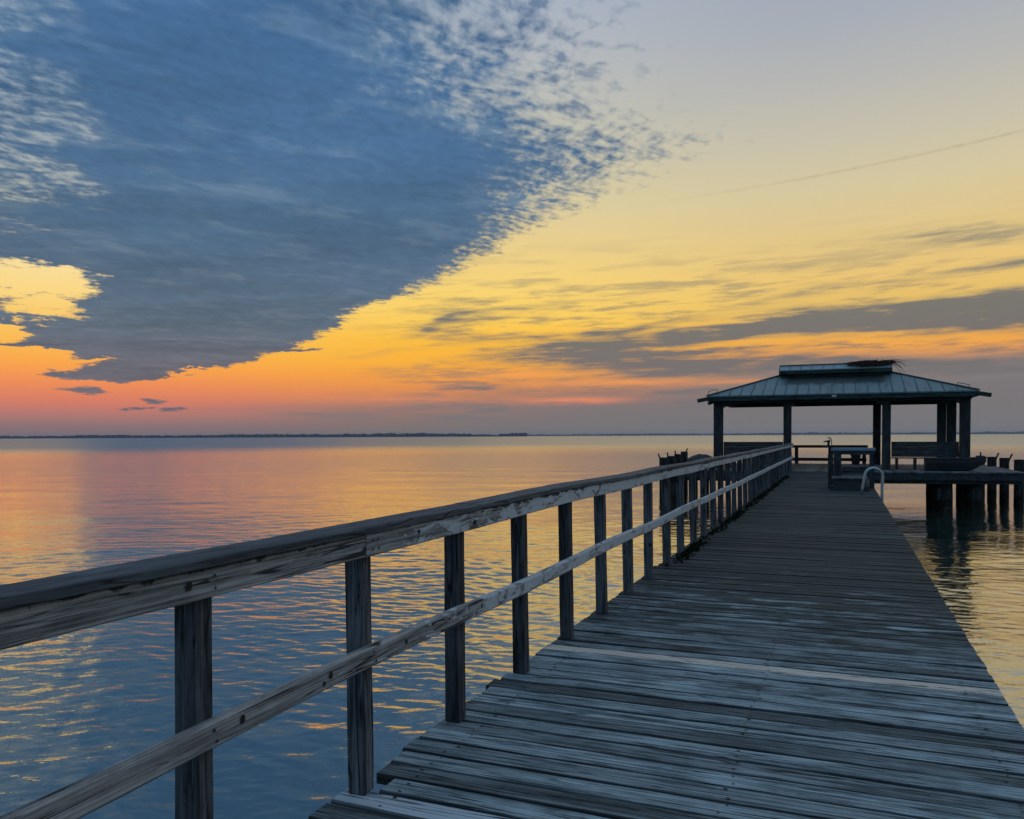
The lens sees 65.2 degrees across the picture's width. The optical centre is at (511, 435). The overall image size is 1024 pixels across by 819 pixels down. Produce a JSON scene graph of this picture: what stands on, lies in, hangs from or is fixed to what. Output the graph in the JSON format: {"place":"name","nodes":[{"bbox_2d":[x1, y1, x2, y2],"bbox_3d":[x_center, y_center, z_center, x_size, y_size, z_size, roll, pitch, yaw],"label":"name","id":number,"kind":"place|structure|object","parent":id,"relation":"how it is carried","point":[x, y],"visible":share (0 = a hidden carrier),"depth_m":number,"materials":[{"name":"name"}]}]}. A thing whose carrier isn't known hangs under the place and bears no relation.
{"place":"outdoors","nodes":[
{"label":"outdoors","id":0,"kind":"place"},
{"bbox_2d":[0,436,502,438],"bbox_3d":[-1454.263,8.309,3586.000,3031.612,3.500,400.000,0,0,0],"label":"shore","id":1,"kind":"structure","parent":0,"point":[270,437],"depth_m":3390.93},
{"bbox_2d":[0,433,527,437],"bbox_3d":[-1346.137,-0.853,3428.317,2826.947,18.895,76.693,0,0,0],"label":"wood","id":2,"kind":"object","parent":1,"relation":"on","point":[293,435],"visible":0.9,"depth_m":3406.51,"materials":[{"name":"black plant"}]},
{"bbox_2d":[0,434,1023,818],"bbox_3d":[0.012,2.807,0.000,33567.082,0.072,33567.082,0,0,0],"label":"water","id":3,"kind":"structure","parent":0,"point":[80,704],"depth_m":16.36,"materials":[{"name":"liquid"}]},
{"bbox_2d":[658,454,666,496],"bbox_3d":[6.816,2.687,36.105,0.392,3.780,0.402,0,0,22],"label":"mooring pile","id":4,"kind":"object","parent":3,"relation":"in","point":[662,460],"visible":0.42,"depth_m":35.99,"materials":[{"name":"brown wood"}]},
{"bbox_2d":[308,471,1023,818],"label":"pier","id":5,"kind":"structure","parent":3,"relation":"in","point":[796,645],"depth_m":4.14,"materials":[{"name":"grey wood"}]},
{"bbox_2d":[0,443,793,818],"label":"railing","id":6,"kind":"object","parent":5,"relation":"on","point":[188,585],"visible":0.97,"depth_m":3.04,"materials":[{"name":"grey wood"}]},
{"bbox_2d":[665,475,789,566],"bbox_3d":[5.531,1.351,17.736,0.263,0.055,20.011,0,0,22],"label":"moss","id":7,"kind":"object","parent":5,"relation":"on","point":[699,543],"visible":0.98,"depth_m":12.29,"materials":[{"name":"green plant"}]},
{"bbox_2d":[823,446,874,487],"bbox_3d":[8.877,0.814,21.090,1.275,1.095,0.400,0,0,22],"label":"cleaning table","id":8,"kind":"object","parent":5,"relation":"on","point":[837,453],"visible":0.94,"depth_m":20.99,"materials":[{"name":"wood"}]},
{"bbox_2d":[830,476,868,490],"bbox_3d":[8.508,1.201,20.172,0.900,0.325,0.700,0,0,22],"label":"step box","id":9,"kind":"object","parent":5,"relation":"on","point":[847,483],"visible":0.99,"depth_m":19.93,"materials":[{"name":"grey wood"}]},
{"bbox_2d":[860,467,883,502],"bbox_3d":[8.381,1.996,18.625,0.500,2.548,0.468,0,0,22],"label":"ladder","id":10,"kind":"object","parent":5,"relation":"attached to","point":[882,481],"visible":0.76,"depth_m":18.43,"materials":[{"name":"metal"}]},
{"bbox_2d":[667,452,674,494],"bbox_3d":[7.494,2.675,37.770,0.367,3.797,0.398,0,0,22],"label":"mooring pile","id":11,"kind":"object","parent":3,"relation":"in","point":[670,460],"visible":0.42,"depth_m":37.62,"materials":[{"name":"brown wood"}]},
{"bbox_2d":[674,451,680,463],"bbox_3d":[8.198,2.648,39.537,0.369,3.846,0.403,0,0,22],"label":"mooring pile","id":12,"kind":"object","parent":3,"relation":"in","point":[677,458],"visible":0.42,"depth_m":39.39,"materials":[{"name":"brown wood"}]},
{"bbox_2d":[681,448,687,489],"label":"mooring pile","id":13,"kind":"object","parent":3,"relation":"in","point":[684,456],"visible":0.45,"depth_m":41.07,"materials":[{"name":"brown wood"}]},
{"bbox_2d":[670,463,1023,509],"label":"platform","id":14,"kind":"structure","parent":3,"relation":"in","point":[939,489],"depth_m":29.68,"materials":[{"name":"brown wood"}]},
{"bbox_2d":[724,442,782,466],"bbox_3d":[10.235,0.803,33.903,2.410,1.098,0.492,0,0,22],"label":"bench","id":15,"kind":"object","parent":14,"relation":"on","point":[732,447],"visible":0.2,"depth_m":33.80,"materials":[{"name":"brown wood"}]},
{"bbox_2d":[792,445,867,463],"bbox_3d":[15.132,0.885,38.143,3.360,0.888,0.220,0,0,22],"label":"end railing","id":16,"kind":"object","parent":14,"relation":"on","point":[796,459],"visible":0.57,"depth_m":38.17,"materials":[{"name":"wood"}]},
{"bbox_2d":[697,363,991,468],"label":"pavilion","id":17,"kind":"structure","parent":14,"relation":"on","point":[789,387],"depth_m":33.31,"materials":[{"name":"green metal"}]},
{"bbox_2d":[847,359,906,371],"bbox_3d":[15.506,-2.945,34.184,2.471,0.644,1.303,0,0,22],"label":"bird nest","id":18,"kind":"object","parent":17,"relation":"on","point":[868,363],"visible":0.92,"depth_m":33.95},
{"bbox_2d":[851,455,862,463],"bbox_3d":[16.012,1.060,37.100,0.601,0.525,0.460,0,0,22],"label":"bucket","id":19,"kind":"object","parent":14,"relation":"on","point":[855,459],"visible":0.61,"depth_m":36.95,"materials":[{"name":"metal"}]},
{"bbox_2d":[891,442,958,469],"bbox_3d":[16.200,0.777,31.449,2.350,1.098,0.492,0,0,22],"label":"bench","id":20,"kind":"object","parent":14,"relation":"on","point":[914,451],"visible":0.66,"depth_m":31.28,"materials":[{"name":"wood"}]},
{"bbox_2d":[924,456,986,470],"bbox_3d":[16.747,1.048,30.223,2.067,0.544,0.956,0,0,22],"label":"skiff","id":21,"kind":"object","parent":14,"relation":"on","point":[952,463],"visible":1,"depth_m":29.95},
{"bbox_2d":[976,452,984,495],"bbox_3d":[21.332,2.623,36.429,0.359,3.782,0.366,0,0,-20],"label":"mooring pile","id":22,"kind":"object","parent":3,"relation":"in","point":[983,489],"visible":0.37,"depth_m":36.26,"materials":[{"name":"brown wood"}]},
{"bbox_2d":[987,453,998,498],"bbox_3d":[20.779,2.621,34.578,0.454,3.791,0.403,0,0,22],"label":"mooring pile","id":23,"kind":"object","parent":3,"relation":"in","point":[991,488],"visible":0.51,"depth_m":34.46,"materials":[{"name":"brown wood"}]},
{"bbox_2d":[999,454,1012,501],"bbox_3d":[20.371,2.622,33.016,0.483,3.792,0.403,0,0,22],"label":"mooring pile","id":24,"kind":"object","parent":3,"relation":"in","point":[1003,488],"visible":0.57,"depth_m":32.90,"materials":[{"name":"brown wood"}]},
{"bbox_2d":[1013,459,1023,505],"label":"mooring pile","id":25,"kind":"object","parent":3,"relation":"in","point":[1018,498],"visible":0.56,"depth_m":30.90,"materials":[{"name":"brown wood"}]},
{"bbox_2d":[0,0,1023,436],"label":"sky","id":26,"kind":"structure","parent":0,"point":[218,217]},
{"bbox_2d":[688,454,711,461],"bbox_3d":[7.969,1.059,33.687,1.100,0.604,0.809,0,0,22],"label":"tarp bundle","id":27,"kind":"object","parent":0,"point":[697,457],"visible":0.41,"depth_m":33.50,"materials":[{"name":"grey fabric"}]},
{"bbox_2d":[615,434,898,435],"bbox_3d":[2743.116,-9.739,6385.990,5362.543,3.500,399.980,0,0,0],"label":"shore","id":28,"kind":"structure","parent":0,"point":[665,435],"depth_m":6190.22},
{"bbox_2d":[527,431,1023,435],"bbox_3d":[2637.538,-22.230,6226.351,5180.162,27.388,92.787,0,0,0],"label":"wood","id":29,"kind":"object","parent":28,"relation":"on","point":[869,433],"visible":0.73,"depth_m":6204.32,"materials":[{"name":"green plant"}]},
{"bbox_2d":[824,437,831,445],"bbox_3d":[8.368,0.152,21.212,0.218,0.232,0.107,0,0,22],"label":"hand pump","id":30,"kind":"object","parent":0,"point":[828,442],"visible":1,"depth_m":21.18,"materials":[{"name":"metal"}]}
]}

